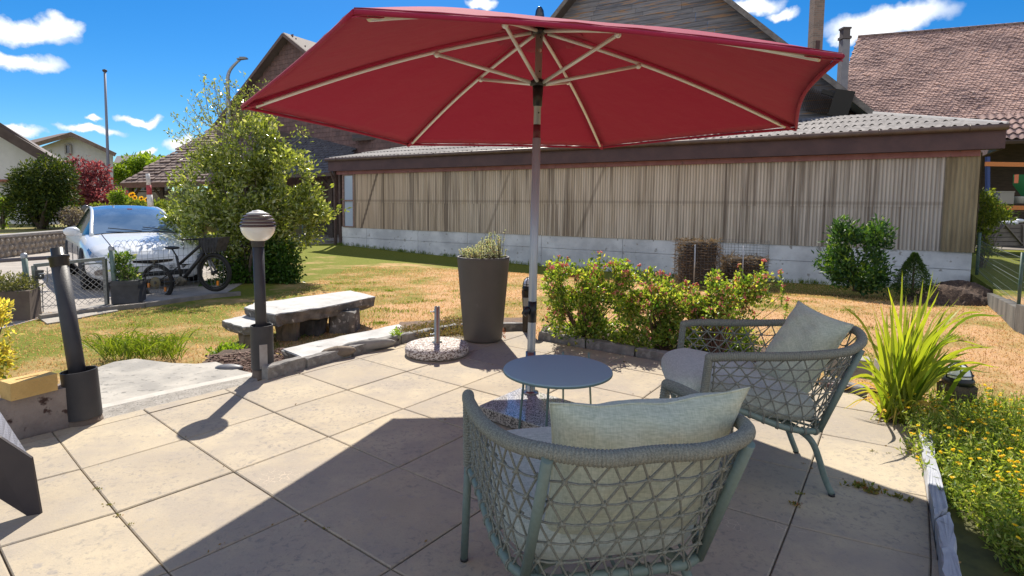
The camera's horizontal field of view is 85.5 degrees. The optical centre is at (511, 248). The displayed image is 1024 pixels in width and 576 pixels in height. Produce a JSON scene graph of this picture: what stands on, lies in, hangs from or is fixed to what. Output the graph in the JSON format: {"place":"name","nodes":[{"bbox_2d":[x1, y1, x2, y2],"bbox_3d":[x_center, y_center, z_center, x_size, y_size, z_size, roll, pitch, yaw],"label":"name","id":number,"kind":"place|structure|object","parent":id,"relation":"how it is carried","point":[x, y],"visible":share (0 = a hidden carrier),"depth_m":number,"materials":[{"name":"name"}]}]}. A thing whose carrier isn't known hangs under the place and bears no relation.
{"place":"outdoors","nodes":[
{"label":"outdoors","id":0,"kind":"place"},
{"bbox_2d":[0,412,42,515],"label":"metal ramp","id":1,"kind":"structure","parent":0,"point":[19,489],"depth_m":2.50,"materials":[{"name":"metal"}]},
{"bbox_2d":[0,217,306,233],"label":"terrain","id":2,"kind":"structure","parent":0,"point":[19,229],"depth_m":22.41,"materials":[{"name":"green plant"}]},
{"bbox_2d":[0,194,14,228],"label":"garden shrub","id":3,"kind":"object","parent":2,"relation":"on","point":[3,223],"visible":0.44,"depth_m":20.94,"materials":[{"name":"green plant"}]},
{"bbox_2d":[0,123,74,223],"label":"white house","id":4,"kind":"structure","parent":2,"relation":"on","point":[15,147],"depth_m":25.74,"materials":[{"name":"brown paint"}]},
{"bbox_2d":[0,149,85,228],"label":"yew shrub","id":5,"kind":"object","parent":2,"relation":"on","point":[41,188],"visible":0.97,"depth_m":20.69,"materials":[{"name":"green plant"}]},
{"bbox_2d":[53,206,83,228],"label":"lavender","id":6,"kind":"object","parent":2,"relation":"on","point":[70,216],"visible":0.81,"depth_m":20.62,"materials":[{"name":"beige plant"}]},
{"bbox_2d":[30,132,116,209],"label":"gabled house","id":7,"kind":"structure","parent":2,"relation":"on","point":[74,145],"depth_m":43.55,"materials":[{"name":"grey paint"}]},
{"bbox_2d":[64,153,132,212],"bbox_3d":[-17.968,-2.496,23.850,2.762,3.166,2.787,1,4,0],"label":"red maple","id":8,"kind":"object","parent":2,"relation":"on","point":[91,192],"visible":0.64,"depth_m":23.49,"materials":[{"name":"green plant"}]},
{"bbox_2d":[102,69,109,189],"bbox_3d":[-18.778,-4.683,25.736,0.234,7.186,0.200,1,4,0],"label":"flagpole","id":9,"kind":"object","parent":2,"relation":"on","point":[106,123],"visible":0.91,"depth_m":25.62,"materials":[{"name":"grey metal"}]},
{"bbox_2d":[113,150,165,189],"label":"light green tree","id":10,"kind":"object","parent":2,"relation":"on","point":[132,166],"visible":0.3,"depth_m":50.12,"materials":[{"name":"green plant"}]},
{"bbox_2d":[120,120,255,212],"bbox_3d":[-17.913,-4.606,31.759,9.220,6.441,6.107,1,4,0],"label":"carport","id":11,"kind":"object","parent":2,"relation":"on","point":[158,175],"visible":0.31,"depth_m":29.95,"materials":[{"name":"brown tile"}]},
{"bbox_2d":[0,233,338,328],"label":"road","id":12,"kind":"structure","parent":0,"point":[13,267],"depth_m":10.66,"materials":[{"name":"grey asphalt"}]},
{"bbox_2d":[0,287,41,320],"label":"planter box","id":13,"kind":"object","parent":12,"relation":"on","point":[27,305],"visible":0.64,"depth_m":7.76,"materials":[{"name":"grey concrete"}]},
{"bbox_2d":[0,270,45,294],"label":"spreading juniper","id":14,"kind":"object","parent":13,"relation":"in","point":[19,282],"visible":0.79,"depth_m":7.81,"materials":[{"name":"green plant"}]},
{"bbox_2d":[20,253,29,284],"bbox_3d":[-7.065,0.530,8.069,0.121,0.948,0.084,1,4,0],"label":"fence post","id":15,"kind":"object","parent":12,"relation":"on","point":[24,260],"visible":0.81,"depth_m":8.02,"materials":[{"name":"metal"}]},
{"bbox_2d":[0,255,50,262],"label":"hand rail","id":16,"kind":"object","parent":12,"relation":"on","point":[19,259],"visible":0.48,"depth_m":9.52,"materials":[{"name":"grey metal"}]},
{"bbox_2d":[0,230,64,258],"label":"garden wall","id":17,"kind":"structure","parent":12,"relation":"on","point":[18,244],"depth_m":17.42,"materials":[{"name":"stone"}]},
{"bbox_2d":[108,245,118,304],"bbox_3d":[-6.483,0.450,9.015,0.120,1.014,0.084,1,4,0],"label":"fence post","id":18,"kind":"object","parent":12,"relation":"on","point":[112,262],"visible":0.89,"depth_m":8.98,"materials":[{"name":"metal"}]},
{"bbox_2d":[105,186,130,204],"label":"garden shrub","id":19,"kind":"object","parent":12,"relation":"on","point":[115,197],"visible":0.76,"depth_m":21.73,"materials":[{"name":"green plant"}]},
{"bbox_2d":[109,278,145,303],"bbox_3d":[-6.354,0.693,9.184,0.400,0.370,0.400,-1,5,-17],"label":"planter box","id":20,"kind":"object","parent":12,"relation":"on","point":[127,292],"visible":0.93,"depth_m":9.02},
{"bbox_2d":[105,249,141,281],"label":"rose bush","id":21,"kind":"object","parent":20,"relation":"in","point":[123,267],"visible":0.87,"depth_m":9.12,"materials":[{"name":"green plant"}]},
{"bbox_2d":[63,205,203,289],"bbox_3d":[-8.532,-0.141,12.363,2.400,1.650,5.051,-3,6,-43],"label":"parked car","id":22,"kind":"object","parent":12,"relation":"on","point":[96,231],"visible":0.7,"depth_m":11.13,"materials":[{"name":"white paint"}]},
{"bbox_2d":[146,173,153,206],"bbox_3d":[-11.696,-1.517,17.946,0.260,1.828,0.228,1,4,0],"label":"marker pole","id":23,"kind":"object","parent":12,"relation":"on","point":[149,194],"visible":0.56,"depth_m":17.86,"materials":[{"name":"white paint"}]},
{"bbox_2d":[113,235,223,295],"bbox_3d":[-6.197,0.287,10.156,0.006,1.006,2.301,2,5,17],"label":"wire fence","id":24,"kind":"object","parent":12,"relation":"on","point":[171,263],"visible":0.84,"depth_m":9.98,"materials":[{"name":"grey metal"}]},
{"bbox_2d":[141,237,231,294],"bbox_3d":[-5.872,0.387,9.976,1.846,1.171,0.659,1,4,0],"label":"bicycle","id":25,"kind":"object","parent":12,"relation":"on","point":[201,260],"visible":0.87,"depth_m":9.92,"materials":[{"name":"black metal"}]},
{"bbox_2d":[198,237,229,253],"bbox_3d":[-5.336,-0.070,9.915,0.440,0.292,0.306,2,4,12],"label":"handlebar bag","id":26,"kind":"object","parent":25,"relation":"hanging from","point":[213,244],"visible":1,"depth_m":9.80,"materials":[{"name":"black fabric"}]},
{"bbox_2d":[226,57,247,192],"bbox_3d":[-12.283,-4.409,24.748,1.109,8.132,0.200,1,4,0],"label":"street lamp","id":27,"kind":"object","parent":12,"relation":"on","point":[239,59],"visible":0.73,"depth_m":24.47,"materials":[{"name":"metal"}]},
{"bbox_2d":[287,224,333,244],"bbox_3d":[-8.530,-0.628,23.303,0.169,0.910,3.225,3,5,24],"label":"wire fence","id":28,"kind":"object","parent":12,"relation":"on","point":[327,241],"visible":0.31,"depth_m":24.00,"materials":[{"name":"grey"}]},
{"bbox_2d":[98,359,250,403],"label":"path","id":29,"kind":"structure","parent":0,"point":[124,379],"depth_m":4.75,"materials":[{"name":"concrete"}]},
{"bbox_2d":[215,364,242,369],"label":"slate stone","id":30,"kind":"object","parent":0,"point":[229,366],"visible":0.67,"depth_m":4.97,"materials":[{"name":"grey stone"}]},
{"bbox_2d":[202,347,284,380],"bbox_3d":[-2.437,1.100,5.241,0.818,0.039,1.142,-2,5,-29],"label":"bark mulch","id":31,"kind":"object","parent":0,"point":[238,355],"visible":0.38,"depth_m":5.46,"materials":[{"name":"brown wood"}]},
{"bbox_2d":[399,317,521,336],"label":"soil","id":32,"kind":"structure","parent":0,"point":[518,319],"depth_m":6.60,"materials":[{"name":"brown soil"}]},
{"bbox_2d":[394,316,462,337],"bbox_3d":[-0.892,0.885,6.275,0.779,0.119,0.960,1,4,0],"label":"thyme mat","id":33,"kind":"object","parent":32,"relation":"on","point":[457,329],"visible":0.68,"depth_m":6.11,"materials":[{"name":"green plant"}]},
{"bbox_2d":[0,432,931,575],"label":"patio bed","id":34,"kind":"object","parent":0,"point":[598,561],"visible":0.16,"depth_m":2.39,"materials":[{"name":"grey concrete"}]},
{"bbox_2d":[0,331,939,575],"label":"patio","id":35,"kind":"structure","parent":0,"point":[183,504],"depth_m":2.80,"materials":[{"name":"concrete"}]},
{"bbox_2d":[0,383,68,439],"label":"wall","id":36,"kind":"structure","parent":35,"relation":"on","point":[35,415],"depth_m":3.39,"materials":[{"name":"grey concrete"}]},
{"bbox_2d":[0,371,57,400],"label":"yellow block","id":37,"kind":"object","parent":36,"relation":"on","point":[23,386],"depth_m":3.33,"materials":[{"name":"concrete"}]},
{"bbox_2d":[47,247,103,427],"bbox_3d":[-2.865,0.566,3.591,0.381,1.147,0.204,2,5,17],"label":"bare lamp post","id":38,"kind":"object","parent":35,"relation":"on","point":[79,381],"visible":0.94,"depth_m":3.58,"materials":[{"name":"black metal"}]},
{"bbox_2d":[321,346,355,356],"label":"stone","id":39,"kind":"object","parent":35,"relation":"on","point":[344,351],"visible":0.72,"depth_m":5.12,"materials":[{"name":"stone"}]},
{"bbox_2d":[342,338,395,349],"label":"boulder","id":40,"kind":"object","parent":35,"relation":"on","point":[374,343],"visible":0.81,"depth_m":5.41,"materials":[{"name":"stone"}]},
{"bbox_2d":[405,306,468,360],"bbox_3d":[-0.721,0.781,5.332,0.610,0.458,0.610,1,4,0],"label":"round parasol stand","id":41,"kind":"object","parent":35,"relation":"on","point":[436,347],"visible":1,"depth_m":5.20,"materials":[{"name":"stone"}]},
{"bbox_2d":[457,255,509,343],"bbox_3d":[-0.308,0.524,5.900,0.555,0.890,0.555,1,4,0],"label":"tall planter","id":42,"kind":"object","parent":35,"relation":"on","point":[483,285],"visible":0.86,"depth_m":5.70,"materials":[{"name":"grey plastic"}]},
{"bbox_2d":[459,229,505,258],"bbox_3d":[-0.319,-0.038,5.862,0.486,0.340,0.462,3,5,33],"label":"potted sedum","id":43,"kind":"object","parent":42,"relation":"on","point":[482,249],"visible":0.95,"depth_m":5.77,"materials":[{"name":"yellow"}]},
{"bbox_2d":[93,361,919,529],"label":"weeds","id":44,"kind":"object","parent":35,"relation":"on","point":[870,489],"visible":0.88,"depth_m":2.79,"materials":[{"name":"green plant"}]},
{"bbox_2d":[522,277,528,331],"bbox_3d":[0.191,0.684,6.351,0.166,0.733,0.182,1,4,0],"label":"garden light","id":45,"kind":"object","parent":35,"relation":"on","point":[525,291],"visible":0.48,"depth_m":6.29,"materials":[{"name":"metal"}]},
{"bbox_2d":[479,351,574,428],"bbox_3d":[0.148,0.950,3.729,0.608,0.386,0.498,4,6,41],"label":"parasol stand","id":46,"kind":"object","parent":35,"relation":"on","point":[504,410],"visible":0.57,"depth_m":3.69,"materials":[{"name":"stone"}]},
{"bbox_2d":[240,6,844,352],"bbox_3d":[0.169,-0.313,3.880,3.863,2.703,3.626,1,4,0],"label":"parasol","id":47,"kind":"object","parent":46,"relation":"on","point":[447,76],"visible":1,"depth_m":3.95,"materials":[{"name":"red fabric"}]},
{"bbox_2d":[503,351,612,428],"bbox_3d":[0.270,0.933,3.497,0.651,0.463,0.985,1,4,0],"label":"side table","id":48,"kind":"object","parent":35,"relation":"on","point":[548,372],"visible":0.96,"depth_m":3.27,"materials":[{"name":"grey metal"}]},
{"bbox_2d":[460,379,755,575],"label":"lounge chair","id":49,"kind":"object","parent":35,"relation":"on","point":[507,473],"visible":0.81,"depth_m":1.61,"materials":[{"name":"grey wicker"}]},
{"bbox_2d":[544,386,749,534],"bbox_3d":[0.390,0.636,1.654,0.598,0.477,0.234,0,4,-9],"label":"throw pillow","id":50,"kind":"object","parent":49,"relation":"on","point":[686,419],"visible":0.65,"depth_m":1.56,"materials":[{"name":"fabric"}]},
{"bbox_2d":[661,319,867,496],"bbox_3d":[1.340,0.803,3.022,0.994,0.812,0.841,1,4,8],"label":"lounge chair","id":51,"kind":"object","parent":35,"relation":"on","point":[769,400],"visible":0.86,"depth_m":2.70,"materials":[{"name":"grey wicker"}]},
{"bbox_2d":[753,301,853,393],"bbox_3d":[1.553,0.550,2.989,0.360,0.487,0.331,-1,4,-15],"label":"throw pillow","id":52,"kind":"object","parent":51,"relation":"on","point":[804,327],"visible":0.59,"depth_m":2.91,"materials":[{"name":"fabric"}]},
{"bbox_2d":[918,424,947,541],"bbox_3d":[2.278,1.244,3.019,0.073,0.202,1.386,4,5,34],"label":"kerb stone","id":53,"kind":"object","parent":35,"relation":"on","point":[937,502],"visible":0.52,"depth_m":2.74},
{"bbox_2d":[935,512,961,575],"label":"kerb stone","id":54,"kind":"object","parent":35,"relation":"on","point":[946,550],"visible":0.94,"depth_m":2.23,"materials":[{"name":"grey stone"}]},
{"bbox_2d":[0,207,1023,430],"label":"ground","id":55,"kind":"structure","parent":0,"point":[322,261],"depth_m":8.76,"materials":[{"name":"green plant"}]},
{"bbox_2d":[0,297,24,378],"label":"variegated shrub","id":56,"kind":"object","parent":55,"relation":"on","point":[5,353],"visible":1,"depth_m":4.73,"materials":[{"name":"yellow plant"}]},
{"bbox_2d":[31,257,109,311],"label":"garden gate","id":57,"kind":"structure","parent":55,"relation":"on","point":[35,271],"depth_m":8.74,"materials":[{"name":"silver metal"}]},
{"bbox_2d":[41,309,117,324],"bbox_3d":[-6.265,1.034,8.090,0.496,0.120,0.982,3,5,33],"label":"path apron","id":58,"kind":"object","parent":55,"relation":"on","point":[52,320],"visible":0.35,"depth_m":8.04,"materials":[{"name":"concrete"}]},
{"bbox_2d":[53,327,205,359],"bbox_3d":[-4.026,1.002,5.891,1.632,0.271,0.878,1,4,0],"label":"grass clump","id":59,"kind":"object","parent":55,"relation":"on","point":[166,347],"visible":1,"depth_m":5.79,"materials":[{"name":"green plant"}]},
{"bbox_2d":[38,291,240,318],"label":"lawn kerb","id":60,"kind":"structure","parent":55,"relation":"on","point":[156,303],"depth_m":8.95,"materials":[{"name":"concrete"}]},
{"bbox_2d":[102,373,251,407],"bbox_3d":[-2.562,1.230,4.315,0.141,0.280,1.132,4,6,42],"label":"path edge","id":61,"kind":"object","parent":55,"relation":"on","point":[171,390],"visible":0.15,"depth_m":4.27,"materials":[{"name":"grey concrete"}]},
{"bbox_2d":[239,210,275,379],"bbox_3d":[-2.093,0.376,4.594,0.280,1.392,0.280,1,4,0],"label":"globe lamp post","id":62,"kind":"object","parent":61,"relation":"on","point":[257,227],"visible":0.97,"depth_m":4.54,"materials":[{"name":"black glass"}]},
{"bbox_2d":[102,376,256,418],"bbox_3d":[-2.463,1.239,4.161,0.284,0.288,1.180,4,5,38],"label":"path step","id":63,"kind":"object","parent":55,"relation":"on","point":[123,408],"visible":0.23,"depth_m":4.09,"materials":[{"name":"concrete"}]},
{"bbox_2d":[205,339,247,354],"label":"leafy herb","id":64,"kind":"object","parent":55,"relation":"on","point":[226,346],"visible":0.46,"depth_m":5.91,"materials":[{"name":"green plant"}]},
{"bbox_2d":[222,315,254,347],"bbox_3d":[-3.138,1.032,6.631,0.796,0.351,0.453,4,6,40],"label":"stone bench","id":65,"kind":"object","parent":55,"relation":"on","point":[240,326],"visible":0.45,"depth_m":6.43,"materials":[{"name":"grey stone"}]},
{"bbox_2d":[198,228,306,286],"bbox_3d":[-5.378,0.197,11.576,2.074,1.292,1.174,1,4,0],"label":"undergrowth bush","id":66,"kind":"object","parent":55,"relation":"on","point":[283,269],"visible":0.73,"depth_m":11.61,"materials":[{"name":"green plant"}]},
{"bbox_2d":[156,71,352,282],"bbox_3d":[-5.756,-1.589,11.909,4.359,4.670,2.700,1,4,0],"label":"leafy shrub","id":67,"kind":"object","parent":55,"relation":"on","point":[282,204],"visible":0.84,"depth_m":11.75,"materials":[{"name":"green plant"}]},
{"bbox_2d":[262,356,305,379],"bbox_3d":[-1.924,1.137,4.677,0.098,0.389,0.371,3,5,31],"label":"kerb stone","id":68,"kind":"object","parent":55,"relation":"on","point":[281,368],"visible":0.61,"depth_m":4.62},
{"bbox_2d":[242,129,356,237],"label":"tiled wing","id":69,"kind":"structure","parent":55,"relation":"on","point":[322,149],"depth_m":29.55,"materials":[{"name":"tile"}]},
{"bbox_2d":[244,291,374,340],"bbox_3d":[-2.574,0.931,7.365,1.018,0.469,1.711,4,6,39],"label":"stone bench","id":70,"kind":"object","parent":55,"relation":"on","point":[292,319],"visible":0.88,"depth_m":7.10,"materials":[{"name":"grey stone"}]},
{"bbox_2d":[211,32,408,234],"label":"shingled barn","id":71,"kind":"structure","parent":55,"relation":"on","point":[285,51],"depth_m":32.17,"materials":[{"name":"brown"}]},
{"bbox_2d":[304,350,350,368],"bbox_3d":[-1.682,1.122,5.054,0.095,0.372,0.496,3,5,33],"label":"kerb stone","id":72,"kind":"object","parent":55,"relation":"on","point":[319,358],"visible":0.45,"depth_m":4.96,"materials":[{"name":"grey stone"}]},
{"bbox_2d":[281,324,403,358],"bbox_3d":[-1.584,1.109,5.647,0.493,0.382,1.551,4,5,35],"label":"stone slab","id":73,"kind":"object","parent":55,"relation":"on","point":[308,349],"visible":0.31,"depth_m":5.48,"materials":[{"name":"grey stone"}]},
{"bbox_2d":[349,335,400,356],"bbox_3d":[-1.363,1.089,5.524,0.095,0.370,0.607,4,5,36],"label":"kerb stone","id":74,"kind":"object","parent":55,"relation":"on","point":[360,349],"visible":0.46,"depth_m":5.39,"materials":[{"name":"grey stone"}]},
{"bbox_2d":[400,328,433,344],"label":"kerb stone","id":75,"kind":"object","parent":55,"relation":"on","point":[406,337],"visible":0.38,"depth_m":5.85,"materials":[{"name":"grey stone"}]},
{"bbox_2d":[503,322,522,331],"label":"kerb stone","id":76,"kind":"object","parent":55,"relation":"on","point":[514,326],"visible":0.27,"depth_m":6.39,"materials":[{"name":"grey stone"}]},
{"bbox_2d":[538,330,587,348],"bbox_3d":[0.534,1.085,5.856,0.566,0.370,0.096,4,5,35],"label":"kerb stone","id":77,"kind":"object","parent":55,"relation":"on","point":[544,335],"visible":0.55,"depth_m":5.81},
{"bbox_2d":[586,338,635,356],"bbox_3d":[0.985,1.115,5.536,0.530,0.371,0.100,4,5,37],"label":"kerb stone","id":78,"kind":"object","parent":55,"relation":"on","point":[624,349],"visible":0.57,"depth_m":5.48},
{"bbox_2d":[352,0,874,143],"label":"timber barn","id":79,"kind":"structure","parent":55,"relation":"on","point":[826,95],"depth_m":24.75,"materials":[{"name":"wood"}]},
{"bbox_2d":[808,0,824,49],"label":"chimney","id":80,"kind":"object","parent":79,"relation":"on","point":[816,23],"visible":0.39,"depth_m":23.17,"materials":[{"name":"concrete"}]},
{"bbox_2d":[837,27,851,89],"bbox_3d":[15.199,-8.383,25.428,0.411,3.416,0.411,1,4,0],"label":"chimney","id":81,"kind":"object","parent":79,"relation":"on","point":[845,37],"visible":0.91,"depth_m":25.27,"materials":[{"name":"grey"}]},
{"bbox_2d":[538,324,765,362],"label":"soil","id":82,"kind":"structure","parent":55,"relation":"on","point":[763,349],"depth_m":5.68,"materials":[{"name":"brown soil"}]},
{"bbox_2d":[538,251,641,345],"bbox_3d":[0.826,0.502,5.856,1.108,1.001,0.942,1,4,0],"label":"berry shrub","id":83,"kind":"object","parent":82,"relation":"on","point":[594,291],"visible":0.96,"depth_m":5.70,"materials":[{"name":"green plant"}]},
{"bbox_2d":[609,266,703,351],"bbox_3d":[1.473,0.586,5.627,1.024,0.869,0.809,1,4,0],"label":"berry shrub","id":84,"kind":"object","parent":82,"relation":"on","point":[656,298],"visible":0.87,"depth_m":5.47,"materials":[{"name":"green plant"}]},
{"bbox_2d":[671,259,789,352],"bbox_3d":[2.122,0.569,5.473,0.976,0.945,0.975,4,5,37],"label":"berry shrub","id":85,"kind":"object","parent":82,"relation":"on","point":[719,304],"visible":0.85,"depth_m":5.37,"materials":[{"name":"green plant"}]},
{"bbox_2d":[636,346,668,360],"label":"kerb stone","id":86,"kind":"object","parent":55,"relation":"on","point":[650,354],"visible":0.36,"depth_m":5.24,"materials":[{"name":"grey stone"}]},
{"bbox_2d":[324,112,1009,287],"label":"long shed","id":87,"kind":"structure","parent":55,"relation":"on","point":[790,195],"depth_m":15.76,"materials":[{"name":"wood"}]},
{"bbox_2d":[342,174,353,227],"bbox_3d":[-6.728,-1.978,22.835,0.680,2.184,0.070,3,5,31],"label":"window","id":88,"kind":"structure","parent":87,"relation":"in","point":[348,179],"depth_m":22.86,"materials":[{"name":"white glass"}]},
{"bbox_2d":[671,233,723,286],"bbox_3d":[4.162,0.268,12.432,1.229,1.274,1.202,1,4,0],"label":"compost basket","id":89,"kind":"object","parent":55,"relation":"on","point":[696,260],"visible":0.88,"depth_m":12.10,"materials":[{"name":"brown wicker"}]},
{"bbox_2d":[717,239,770,285],"bbox_3d":[5.232,0.364,12.559,1.268,1.145,1.294,1,4,0],"label":"compost basket","id":90,"kind":"object","parent":55,"relation":"on","point":[749,265],"visible":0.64,"depth_m":12.25,"materials":[{"name":"wicker"}]},
{"bbox_2d":[820,377,867,399],"bbox_3d":[2.641,1.229,4.424,0.097,0.347,0.325,-3,5,-36],"label":"kerb stone","id":91,"kind":"object","parent":55,"relation":"on","point":[855,387],"visible":0.19,"depth_m":4.31,"materials":[{"name":"grey stone"}]},
{"bbox_2d":[825,356,880,379],"bbox_3d":[2.981,1.032,4.855,0.414,0.165,0.200,2,5,20],"label":"stone","id":92,"kind":"object","parent":55,"relation":"on","point":[857,371],"visible":0.21,"depth_m":4.78,"materials":[{"name":"grey stone"}]},
{"bbox_2d":[811,212,899,296],"bbox_3d":[7.080,0.117,11.470,1.615,1.763,1.251,1,4,0],"label":"laurel shrub","id":93,"kind":"object","parent":55,"relation":"on","point":[871,274],"visible":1,"depth_m":11.25,"materials":[{"name":"green plant"}]},
{"bbox_2d":[845,273,1003,427],"bbox_3d":[2.788,0.656,3.761,0.960,1.040,1.511,3,5,30],"label":"iris clump","id":94,"kind":"object","parent":55,"relation":"on","point":[921,371],"visible":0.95,"depth_m":3.67,"materials":[{"name":"green plant"}]},
{"bbox_2d":[848,22,1023,249],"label":"tiled barn","id":95,"kind":"structure","parent":55,"relation":"on","point":[973,72],"depth_m":24.80,"materials":[{"name":"tile"}]},
{"bbox_2d":[903,280,992,305],"bbox_3d":[8.588,0.884,10.713,2.000,0.555,1.400,1,4,0],"label":"mulch heap","id":96,"kind":"object","parent":55,"relation":"on","point":[964,293],"visible":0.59,"depth_m":10.40,"materials":[{"name":"soil"}]},
{"bbox_2d":[892,252,933,297],"bbox_3d":[7.831,0.495,10.817,0.720,0.897,0.732,1,4,0],"label":"dwarf conifer","id":97,"kind":"object","parent":96,"relation":"on","point":[914,258],"visible":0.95,"depth_m":10.74,"materials":[{"name":"green plant"}]},
{"bbox_2d":[937,427,1023,575],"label":"soil","id":98,"kind":"structure","parent":55,"relation":"on","point":[975,558],"depth_m":2.43,"materials":[{"name":"brown soil"}]},
{"bbox_2d":[887,381,1023,575],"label":"flower meadow","id":99,"kind":"structure","parent":98,"relation":"on","point":[998,429],"depth_m":2.99,"materials":[{"name":"green plant"}]},
{"bbox_2d":[936,362,977,417],"bbox_3d":[3.170,1.035,3.947,0.192,0.465,0.192,1,4,0],"label":"garden light","id":100,"kind":"object","parent":98,"relation":"on","point":[965,385],"visible":0.46,"depth_m":3.87,"materials":[{"name":"metal"}]},
{"bbox_2d":[987,293,1023,334],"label":"retaining wall","id":101,"kind":"structure","parent":55,"relation":"on","point":[1011,311],"depth_m":8.32,"materials":[{"name":"concrete"}]},
{"bbox_2d":[975,233,1023,304],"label":"fence","id":102,"kind":"object","parent":101,"relation":"on","point":[1020,274],"visible":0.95,"depth_m":9.51,"materials":[{"name":"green metal"}]},
{"bbox_2d":[0,0,1023,190],"label":"sky","id":103,"kind":"structure","parent":0,"point":[54,54],"materials":[{"name":"blue"}]},
{"bbox_2d":[970,250,1023,304],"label":"terrain","id":104,"kind":"structure","parent":0,"point":[979,279],"depth_m":12.82,"materials":[{"name":"green plant"}]},
{"bbox_2d":[975,187,1021,267],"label":"corner shrub","id":105,"kind":"object","parent":104,"relation":"on","point":[998,214],"visible":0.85,"depth_m":14.04,"materials":[{"name":"green plant"}]},
{"bbox_2d":[976,224,1023,245],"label":"slatted crate","id":106,"kind":"object","parent":104,"relation":"on","point":[1012,234],"visible":0.65,"depth_m":18.19,"materials":[{"name":"grey wood"}]},
{"bbox_2d":[978,157,1023,248],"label":"pallet rack","id":107,"kind":"object","parent":104,"relation":"on","point":[988,163],"visible":0.37,"depth_m":19.44,"materials":[{"name":"orange"}]},
{"bbox_2d":[990,191,1014,203],"bbox_3d":[17.561,-1.835,19.854,0.530,0.450,0.430,1,4,0],"label":"storage box","id":108,"kind":"object","parent":107,"relation":"on","point":[1007,197],"visible":0.79,"depth_m":19.66,"materials":[{"name":"grey plastic"}]},
{"bbox_2d":[1012,174,1023,195],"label":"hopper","id":109,"kind":"object","parent":107,"relation":"on","point":[1018,182],"visible":1,"depth_m":19.73,"materials":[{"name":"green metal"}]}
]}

